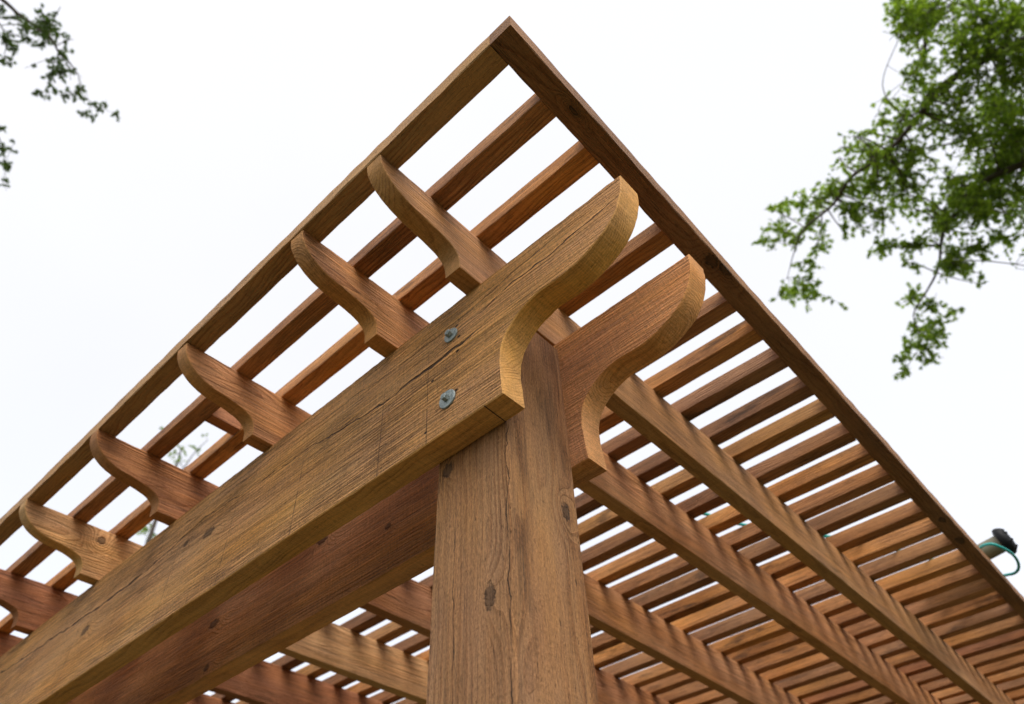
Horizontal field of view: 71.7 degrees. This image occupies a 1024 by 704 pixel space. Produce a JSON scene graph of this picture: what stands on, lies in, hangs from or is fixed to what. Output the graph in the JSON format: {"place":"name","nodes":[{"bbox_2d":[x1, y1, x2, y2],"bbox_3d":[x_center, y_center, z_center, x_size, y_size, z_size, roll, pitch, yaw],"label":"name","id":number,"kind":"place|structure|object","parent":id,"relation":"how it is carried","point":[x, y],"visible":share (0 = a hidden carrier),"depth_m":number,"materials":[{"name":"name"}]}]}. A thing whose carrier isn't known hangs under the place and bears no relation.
{"place":"outdoors","nodes":[
{"label":"outdoors","id":0,"kind":"place"},
{"bbox_2d":[0,0,1023,703],"label":"sky","id":1,"kind":"structure","parent":0,"point":[239,118],"materials":[{"name":"white"}]},
{"label":"ground","id":2,"kind":"structure","parent":0,"visible":0},
{"bbox_2d":[0,0,120,190],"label":"maple tree","id":3,"kind":"object","parent":2,"relation":"on","point":[45,25],"visible":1,"depth_m":5.52,"materials":[{"name":"green plant"}]},
{"bbox_2d":[136,426,208,542],"bbox_3d":[-6.471,5.528,10.111,0.890,10.933,1.451,24,-53,-23],"label":"young tree","id":4,"kind":"object","parent":2,"relation":"on","point":[152,534],"visible":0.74,"depth_m":13.34,"materials":[{"name":"green plant"}]},
{"bbox_2d":[751,0,1023,381],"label":"maple tree","id":5,"kind":"object","parent":2,"relation":"on","point":[982,191],"visible":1,"depth_m":5.04,"materials":[{"name":"green plant"}]},
{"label":"patio","id":6,"kind":"structure","parent":0,"visible":0},
{"bbox_2d":[0,16,1023,703],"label":"pergola","id":7,"kind":"object","parent":6,"relation":"on","point":[460,450],"visible":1,"depth_m":1.42,"materials":[{"name":"brown wood"}]},
{"bbox_2d":[703,513,1019,576],"bbox_3d":[-0.285,0.983,2.413,3.693,0.061,0.969,-18,-49,14],"label":"air hose","id":8,"kind":"object","parent":7,"relation":"on","point":[1017,570],"visible":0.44,"depth_m":2.10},
{"bbox_2d":[977,528,1017,559],"bbox_3d":[1.486,0.702,2.268,0.298,0.107,0.286,-35,-55,26],"label":"nail gun","id":9,"kind":"object","parent":7,"relation":"on","point":[1001,537],"visible":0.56,"depth_m":2.16,"materials":[{"name":"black plastic"}]}
]}

